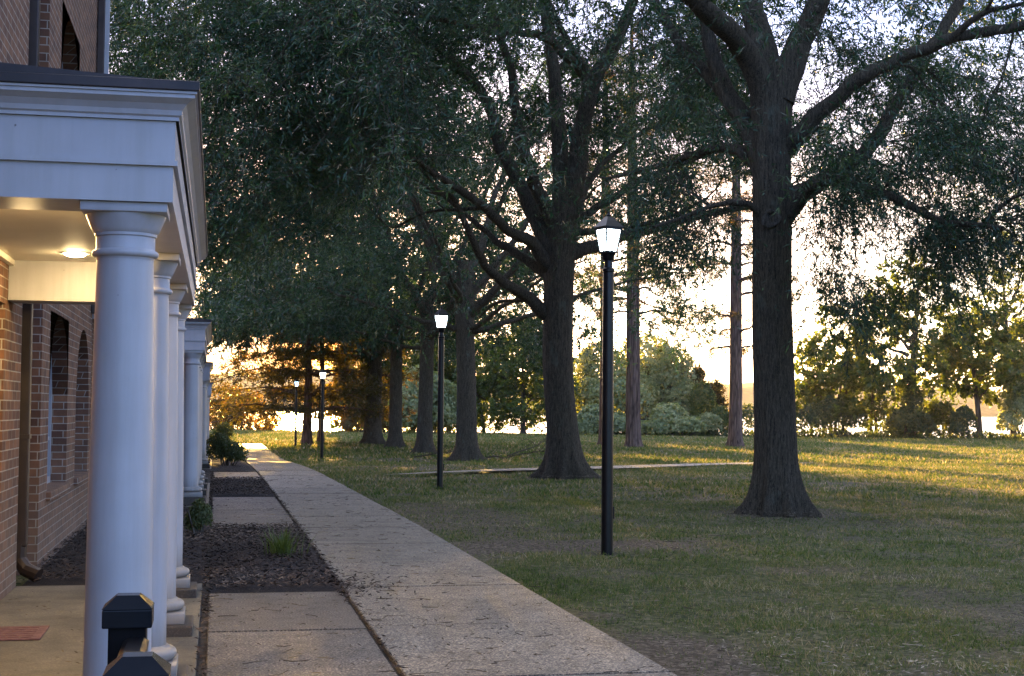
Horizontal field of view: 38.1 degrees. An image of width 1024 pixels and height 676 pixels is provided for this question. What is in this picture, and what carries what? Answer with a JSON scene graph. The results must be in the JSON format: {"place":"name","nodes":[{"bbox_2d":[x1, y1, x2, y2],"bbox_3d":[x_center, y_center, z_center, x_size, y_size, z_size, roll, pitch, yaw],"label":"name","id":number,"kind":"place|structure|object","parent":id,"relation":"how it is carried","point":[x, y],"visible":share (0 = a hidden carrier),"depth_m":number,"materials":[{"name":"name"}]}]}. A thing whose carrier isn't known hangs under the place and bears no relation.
{"place":"outdoors","nodes":[
{"label":"outdoors","id":0,"kind":"place"},
{"bbox_2d":[0,583,201,675],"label":"porch floor","id":1,"kind":"structure","parent":0,"point":[61,614],"depth_m":10.29,"materials":[{"name":"concrete"}]},
{"bbox_2d":[0,626,49,640],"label":"doormat","id":2,"kind":"object","parent":1,"relation":"on","point":[25,633],"visible":1,"depth_m":10.16,"materials":[{"name":"red fabric"}]},
{"bbox_2d":[0,62,207,675],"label":"portico","id":3,"kind":"structure","parent":1,"relation":"on","point":[105,171],"depth_m":6.25,"materials":[{"name":"white paint"}]},
{"bbox_2d":[60,252,89,256],"bbox_3d":[-3.392,-0.645,11.500,0.224,0.029,0.224,1,-3,-11],"label":"ceiling light","id":4,"kind":"object","parent":3,"relation":"attached to","point":[76,254],"visible":1,"depth_m":11.45,"materials":[{"name":"white glass"}]},
{"bbox_2d":[102,593,170,675],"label":"handrail","id":5,"kind":"object","parent":1,"relation":"on","point":[127,620],"visible":1,"depth_m":3.99,"materials":[{"name":"black metal"}]},
{"bbox_2d":[183,483,209,506],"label":"porch floor","id":6,"kind":"structure","parent":0,"point":[208,492],"depth_m":26.39,"materials":[{"name":"concrete"}]},
{"bbox_2d":[183,318,211,505],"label":"portico","id":7,"kind":"structure","parent":6,"relation":"on","point":[197,336],"depth_m":23.90,"materials":[{"name":"white paint"}]},
{"bbox_2d":[298,344,402,429],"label":"tree","id":8,"kind":"object","parent":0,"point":[329,404],"visible":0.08,"depth_m":143.13,"materials":[{"name":"green plant"}]},
{"bbox_2d":[382,282,510,431],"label":"tree","id":9,"kind":"object","parent":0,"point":[485,410],"visible":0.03,"depth_m":142.37,"materials":[{"name":"green plant"}]},
{"bbox_2d":[16,429,1023,675],"bbox_3d":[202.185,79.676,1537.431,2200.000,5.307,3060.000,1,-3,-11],"label":"lawn","id":10,"kind":"structure","parent":0,"point":[662,659],"depth_m":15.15,"materials":[{"name":"plant"}]},
{"bbox_2d":[0,0,109,599],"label":"brick building","id":11,"kind":"structure","parent":10,"relation":"on","point":[45,372],"depth_m":14.71,"materials":[{"name":"brick"}]},
{"bbox_2d":[46,354,70,500],"bbox_3d":[-5.033,0.731,16.135,0.280,1.950,2.070,1,-3,-11],"label":"window","id":12,"kind":"structure","parent":11,"relation":"in","point":[55,492],"depth_m":16.97,"materials":[{"name":"white paint"}]},
{"bbox_2d":[74,471,88,484],"bbox_3d":[-5.611,0.865,19.025,0.280,1.950,1.970,1,-3,-11],"label":"window","id":13,"kind":"structure","parent":11,"relation":"in","point":[83,477],"depth_m":18.57,"materials":[{"name":"white paint"}]},
{"bbox_2d":[89,319,93,453],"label":"brick wing","id":14,"kind":"structure","parent":10,"relation":"on","point":[91,369],"depth_m":22.80,"materials":[{"name":"red brick"}]},
{"bbox_2d":[22,508,208,585],"bbox_3d":[-4.555,2.427,18.245,1.600,0.086,10.250,1,-3,-11],"label":"mulch bed","id":15,"kind":"object","parent":10,"relation":"on","point":[77,580],"visible":0.09,"depth_m":14.57,"materials":[{"name":"brown wood"}]},
{"bbox_2d":[183,498,212,535],"bbox_3d":[-3.827,2.252,18.098,0.374,0.601,0.304,2,-3,-29],"label":"shrub","id":16,"kind":"object","parent":15,"relation":"on","point":[195,519],"visible":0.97,"depth_m":18.04,"materials":[{"name":"green plant"}]},
{"bbox_2d":[205,472,211,486],"bbox_3d":[-7.911,3.307,35.015,1.600,0.115,8.400,1,-3,-11],"label":"mulch bed","id":17,"kind":"object","parent":10,"relation":"on","point":[207,475],"visible":0.07,"depth_m":36.24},
{"bbox_2d":[23,471,421,675],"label":"mulch chips","id":18,"kind":"object","parent":17,"relation":"on","point":[240,535],"visible":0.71,"depth_m":14.94,"materials":[{"name":"brown wood"}]},
{"bbox_2d":[209,421,234,441],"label":"dark shrub","id":19,"kind":"object","parent":10,"relation":"on","point":[225,427],"visible":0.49,"depth_m":68.39,"materials":[{"name":"green plant"}]},
{"bbox_2d":[202,459,253,471],"bbox_3d":[-10.142,4.182,48.974,2.710,0.427,19.700,1,-3,-11],"label":"mulch bed","id":20,"kind":"object","parent":10,"relation":"on","point":[240,466],"visible":0.27,"depth_m":42.71,"materials":[{"name":"brown wood"}]},
{"bbox_2d":[206,432,248,465],"bbox_3d":[-8.651,3.409,44.895,1.390,1.238,1.134,1,-3,-11],"label":"dark shrub","id":21,"kind":"object","parent":20,"relation":"on","point":[227,449],"visible":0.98,"depth_m":44.72,"materials":[{"name":"green plant"}]},
{"bbox_2d":[209,383,248,428],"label":"tree","id":22,"kind":"object","parent":10,"relation":"on","point":[210,417],"visible":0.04,"depth_m":145.40,"materials":[{"name":"orange plant"}]},
{"bbox_2d":[209,387,282,430],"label":"bank tree","id":23,"kind":"object","parent":10,"relation":"on","point":[250,420],"visible":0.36,"depth_m":142.55,"materials":[{"name":"orange plant"}]},
{"bbox_2d":[294,378,298,445],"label":"street lamp","id":24,"kind":"object","parent":10,"relation":"on","point":[296,382],"visible":0.97,"depth_m":83.32,"materials":[{"name":"black metal"}]},
{"bbox_2d":[196,455,400,675],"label":"path bedding","id":25,"kind":"object","parent":10,"relation":"on","point":[201,639],"visible":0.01,"depth_m":11.03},
{"bbox_2d":[213,472,259,479],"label":"side walkway","id":26,"kind":"structure","parent":25,"relation":"on","point":[240,474],"depth_m":37.66,"materials":[{"name":"concrete"}]},
{"bbox_2d":[212,478,273,496],"bbox_3d":[-5.666,3.094,30.880,1.120,0.108,7.700,1,-3,-11],"label":"mulch bed","id":27,"kind":"object","parent":25,"relation":"on","point":[246,494],"visible":0.46,"depth_m":28.40,"materials":[{"name":"brown wood"}]},
{"bbox_2d":[211,497,296,528],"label":"side walkway","id":28,"kind":"structure","parent":25,"relation":"on","point":[231,516],"depth_m":22.91,"materials":[{"name":"concrete"}]},
{"bbox_2d":[209,527,337,593],"bbox_3d":[-2.709,2.325,16.108,1.120,0.058,6.870,1,-3,-11],"label":"mulch bed","id":29,"kind":"object","parent":25,"relation":"on","point":[306,587],"visible":0.38,"depth_m":13.83,"materials":[{"name":"brown wood"}]},
{"bbox_2d":[259,523,314,557],"bbox_3d":[-2.345,2.122,15.594,0.745,0.360,0.672,1,-3,-11],"label":"grass tuft","id":30,"kind":"object","parent":29,"relation":"on","point":[281,546],"visible":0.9,"depth_m":15.52,"materials":[{"name":"green plant"}]},
{"bbox_2d":[206,591,397,675],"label":"side walkway","id":31,"kind":"structure","parent":25,"relation":"on","point":[273,626],"depth_m":10.22,"materials":[{"name":"concrete"}]},
{"bbox_2d":[209,292,419,443],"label":"layered conifer","id":32,"kind":"object","parent":10,"relation":"on","point":[306,409],"visible":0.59,"depth_m":88.70,"materials":[{"name":"green plant"}]},
{"bbox_2d":[235,276,410,441],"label":"layered conifer","id":33,"kind":"object","parent":10,"relation":"on","point":[322,365],"visible":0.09,"depth_m":93.92,"materials":[{"name":"green plant"}]},
{"bbox_2d":[319,369,326,458],"bbox_3d":[-8.098,3.356,63.235,0.243,4.165,0.243,-1,-3,33],"label":"street lamp","id":34,"kind":"object","parent":10,"relation":"on","point":[322,372],"visible":0.92,"depth_m":63.20,"materials":[{"name":"black metal"}]},
{"bbox_2d":[338,398,388,432],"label":"bank bush","id":35,"kind":"object","parent":10,"relation":"on","point":[345,423],"visible":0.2,"depth_m":134.41,"materials":[{"name":"green plant"}]},
{"bbox_2d":[187,171,542,443],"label":"willow oak","id":36,"kind":"object","parent":10,"relation":"on","point":[372,433],"visible":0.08,"depth_m":84.45,"materials":[{"name":"green plant"}]},
{"bbox_2d":[204,121,577,447],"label":"willow oak","id":37,"kind":"object","parent":10,"relation":"on","point":[395,437],"visible":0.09,"depth_m":83.55,"materials":[{"name":"green plant"}]},
{"bbox_2d":[326,272,455,431],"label":"tree","id":38,"kind":"object","parent":10,"relation":"on","point":[332,426],"visible":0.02,"depth_m":142.73,"materials":[{"name":"green plant"}]},
{"bbox_2d":[204,66,636,453],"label":"willow oak","id":39,"kind":"object","parent":10,"relation":"on","point":[424,442],"visible":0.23,"depth_m":72.59,"materials":[{"name":"green plant"}]},
{"bbox_2d":[386,364,456,432],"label":"round tree","id":40,"kind":"object","parent":10,"relation":"on","point":[450,405],"visible":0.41,"depth_m":129.59,"materials":[{"name":"green plant"}]},
{"bbox_2d":[414,445,452,456],"bbox_3d":[-2.801,4.879,64.636,2.502,0.661,1.833,0,-3,16],"label":"dead branch","id":41,"kind":"object","parent":10,"relation":"on","point":[433,453],"visible":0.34,"depth_m":64.12,"materials":[{"name":"brown wood"}]},
{"bbox_2d":[434,306,448,488],"bbox_3d":[-1.504,1.403,31.237,0.243,4.165,0.243,2,-3,-28],"label":"street lamp","id":42,"kind":"object","parent":10,"relation":"on","point":[441,315],"visible":0.98,"depth_m":31.20,"materials":[{"name":"black metal"}]},
{"bbox_2d":[243,444,676,675],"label":"walkway","id":43,"kind":"structure","parent":10,"relation":"on","point":[505,599],"depth_m":12.15,"materials":[{"name":"concrete"}]},
{"bbox_2d":[198,3,740,460],"bbox_3d":[-1.779,-4.805,63.104,22.892,20.587,23.057,1,-3,-11],"label":"willow oak","id":44,"kind":"object","parent":10,"relation":"on","point":[464,289],"visible":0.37,"depth_m":60.90,"materials":[{"name":"green plant"}]},
{"bbox_2d":[451,339,520,431],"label":"tree","id":45,"kind":"object","parent":10,"relation":"on","point":[478,393],"visible":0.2,"depth_m":137.39,"materials":[{"name":"green plant"}]},
{"bbox_2d":[0,452,1023,675],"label":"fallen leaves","id":46,"kind":"object","parent":10,"relation":"on","point":[811,512],"depth_m":12.94,"materials":[{"name":"brown plant"}]},
{"bbox_2d":[486,433,545,458],"bbox_3d":[0.702,4.543,62.688,4.110,1.203,1.287,-2,-3,37],"label":"dead branch","id":47,"kind":"object","parent":10,"relation":"on","point":[522,453],"visible":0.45,"depth_m":62.92,"materials":[{"name":"brown wood"}]},
{"bbox_2d":[507,438,543,456],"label":"dead branch","id":48,"kind":"object","parent":10,"relation":"on","point":[526,446],"visible":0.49,"depth_m":67.67,"materials":[{"name":"brown wood"}]},
{"bbox_2d":[476,327,581,433],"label":"tree","id":49,"kind":"object","parent":10,"relation":"on","point":[533,393],"visible":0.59,"depth_m":133.22,"materials":[{"name":"green plant"}]},
{"bbox_2d":[109,0,1023,479],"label":"willow oak","id":50,"kind":"object","parent":10,"relation":"on","point":[563,458],"visible":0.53,"depth_m":34.60,"materials":[{"name":"green plant"}]},
{"bbox_2d":[110,0,1023,517],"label":"willow oak","id":51,"kind":"object","parent":10,"relation":"on","point":[772,140],"visible":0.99,"depth_m":23.43,"materials":[{"name":"green plant"}]},
{"bbox_2d":[576,347,598,429],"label":"cedar tree","id":52,"kind":"object","parent":10,"relation":"on","point":[586,374],"visible":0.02,"depth_m":140.94,"materials":[{"name":"green plant"}]},
{"bbox_2d":[577,403,598,433],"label":"vine mound","id":53,"kind":"object","parent":10,"relation":"on","point":[588,418],"visible":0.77,"depth_m":129.94,"materials":[{"name":"green plant"}]},
{"bbox_2d":[594,211,623,554],"bbox_3d":[1.077,0.646,16.669,0.243,4.165,0.243,2,-3,-32],"label":"street lamp","id":54,"kind":"object","parent":10,"relation":"on","point":[608,229],"visible":0.95,"depth_m":16.63,"materials":[{"name":"black metal"}]},
{"bbox_2d":[539,50,694,445],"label":"pine tree","id":55,"kind":"object","parent":10,"relation":"on","point":[596,268],"visible":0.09,"depth_m":92.80,"materials":[{"name":"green plant"}]},
{"bbox_2d":[613,411,649,433],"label":"vine mound","id":56,"kind":"object","parent":10,"relation":"on","point":[619,420],"visible":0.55,"depth_m":130.05,"materials":[{"name":"green plant"}]},
{"bbox_2d":[573,330,708,419],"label":"vine thicket","id":57,"kind":"object","parent":10,"relation":"on","point":[651,395],"visible":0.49,"depth_m":136.23,"materials":[{"name":"green plant"}]},
{"bbox_2d":[624,354,663,419],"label":"cedar tree","id":58,"kind":"object","parent":10,"relation":"on","point":[648,374],"visible":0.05,"depth_m":139.56,"materials":[{"name":"green plant"}]},
{"bbox_2d":[574,13,724,447],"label":"pine tree","id":59,"kind":"object","parent":10,"relation":"on","point":[633,429],"visible":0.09,"depth_m":89.24,"materials":[{"name":"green plant"}]},
{"bbox_2d":[653,356,690,431],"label":"cedar tree","id":60,"kind":"object","parent":10,"relation":"on","point":[674,383],"visible":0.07,"depth_m":138.97,"materials":[{"name":"green plant"}]},
{"bbox_2d":[652,338,693,432],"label":"cedar tree","id":61,"kind":"object","parent":10,"relation":"on","point":[668,345],"visible":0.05,"depth_m":140.49,"materials":[{"name":"green plant"}]},
{"bbox_2d":[647,402,723,435],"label":"vine mound","id":62,"kind":"object","parent":10,"relation":"on","point":[669,417],"visible":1,"depth_m":127.65,"materials":[{"name":"green plant"}]},
{"bbox_2d":[686,362,711,432],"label":"cedar tree","id":63,"kind":"object","parent":10,"relation":"on","point":[700,371],"visible":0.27,"depth_m":136.81,"materials":[{"name":"green plant"}]},
{"bbox_2d":[688,381,728,432],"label":"bank bush","id":64,"kind":"object","parent":10,"relation":"on","point":[703,395],"visible":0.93,"depth_m":130.67,"materials":[{"name":"green plant"}]},
{"bbox_2d":[706,378,728,434],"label":"cedar tree","id":65,"kind":"object","parent":10,"relation":"on","point":[719,390],"visible":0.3,"depth_m":134.23,"materials":[{"name":"green plant"}]},
{"bbox_2d":[671,89,801,447],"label":"pine tree","id":66,"kind":"object","parent":10,"relation":"on","point":[736,349],"visible":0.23,"depth_m":91.34,"materials":[{"name":"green plant"}]},
{"bbox_2d":[742,403,753,429],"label":"bank bush","id":67,"kind":"object","parent":10,"relation":"on","point":[747,418],"visible":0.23,"depth_m":129.00,"materials":[{"name":"green plant"}]},
{"bbox_2d":[584,426,1023,439],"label":"bank weeds","id":68,"kind":"object","parent":10,"relation":"on","point":[803,432],"visible":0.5,"depth_m":126.27,"materials":[{"name":"green plant"}]},
{"bbox_2d":[793,327,841,435],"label":"tree","id":69,"kind":"object","parent":10,"relation":"on","point":[813,371],"visible":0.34,"depth_m":130.06,"materials":[{"name":"green plant"}]},
{"bbox_2d":[796,395,868,436],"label":"bank bush","id":70,"kind":"object","parent":10,"relation":"on","point":[826,412],"visible":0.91,"depth_m":126.29,"materials":[{"name":"green plant"}]},
{"bbox_2d":[794,304,890,434],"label":"tree","id":71,"kind":"object","parent":10,"relation":"on","point":[836,381],"visible":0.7,"depth_m":127.74,"materials":[{"name":"green plant"}]},
{"bbox_2d":[839,366,905,437],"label":"tree","id":72,"kind":"object","parent":10,"relation":"on","point":[884,410],"visible":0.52,"depth_m":128.60,"materials":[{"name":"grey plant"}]},
{"bbox_2d":[842,254,978,435],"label":"tree","id":73,"kind":"object","parent":10,"relation":"on","point":[910,376],"visible":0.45,"depth_m":125.13,"materials":[{"name":"green plant"}]},
{"bbox_2d":[886,383,938,435],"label":"ivy clump","id":74,"kind":"object","parent":73,"relation":"attached to","point":[911,419],"visible":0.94,"depth_m":125.25,"materials":[{"name":"green plant"}]},
{"bbox_2d":[916,394,966,437],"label":"tree","id":75,"kind":"object","parent":10,"relation":"on","point":[939,410],"visible":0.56,"depth_m":126.44,"materials":[{"name":"green plant"}]},
{"bbox_2d":[948,405,978,438],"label":"bank bush","id":76,"kind":"object","parent":10,"relation":"on","point":[963,417],"visible":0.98,"depth_m":123.98,"materials":[{"name":"green plant"}]},
{"bbox_2d":[920,297,1023,436],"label":"tree","id":77,"kind":"object","parent":10,"relation":"on","point":[1002,364],"visible":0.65,"depth_m":125.20,"materials":[{"name":"green plant"}]},
{"bbox_2d":[948,228,1023,434],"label":"tree","id":78,"kind":"object","parent":10,"relation":"on","point":[1014,346],"visible":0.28,"depth_m":127.52,"materials":[{"name":"green plant"}]},
{"bbox_2d":[995,342,1023,437],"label":"vine thicket","id":79,"kind":"object","parent":10,"relation":"on","point":[1011,407],"visible":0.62,"depth_m":124.18,"materials":[{"name":"green plant"}]},
{"bbox_2d":[109,0,1023,391],"label":"sky","id":80,"kind":"structure","parent":0,"point":[720,368],"materials":[{"name":"white"}]},
{"bbox_2d":[388,462,752,474],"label":"cross path","id":81,"kind":"structure","parent":0,"point":[637,466],"depth_m":46.08,"materials":[{"name":"beige concrete"}]},
{"bbox_2d":[209,369,1021,416],"bbox_3d":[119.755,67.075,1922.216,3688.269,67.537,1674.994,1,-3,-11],"label":"hills","id":82,"kind":"structure","parent":0,"point":[748,398],"depth_m":2075.59,"materials":[{"name":"green plant"}]},
{"bbox_2d":[210,411,1023,437],"bbox_3d":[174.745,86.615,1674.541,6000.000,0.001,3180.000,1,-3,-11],"label":"water","id":83,"kind":"structure","parent":0,"point":[989,424],"depth_m":417.34,"materials":[{"name":"grey liquid"}]},
{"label":"porch floor","id":84,"kind":"structure","parent":0,"visible":0},
{"bbox_2d":[202,362,213,467],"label":"portico","id":85,"kind":"structure","parent":84,"relation":"on","point":[208,368],"depth_m":41.58,"materials":[{"name":"white paint"}]},
{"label":"porch floor","id":86,"kind":"structure","parent":0,"visible":0},
{"bbox_2d":[207,382,213,453],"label":"portico","id":87,"kind":"structure","parent":86,"relation":"on","point":[210,386],"depth_m":59.25,"materials":[{"name":"white paint"}]}
]}

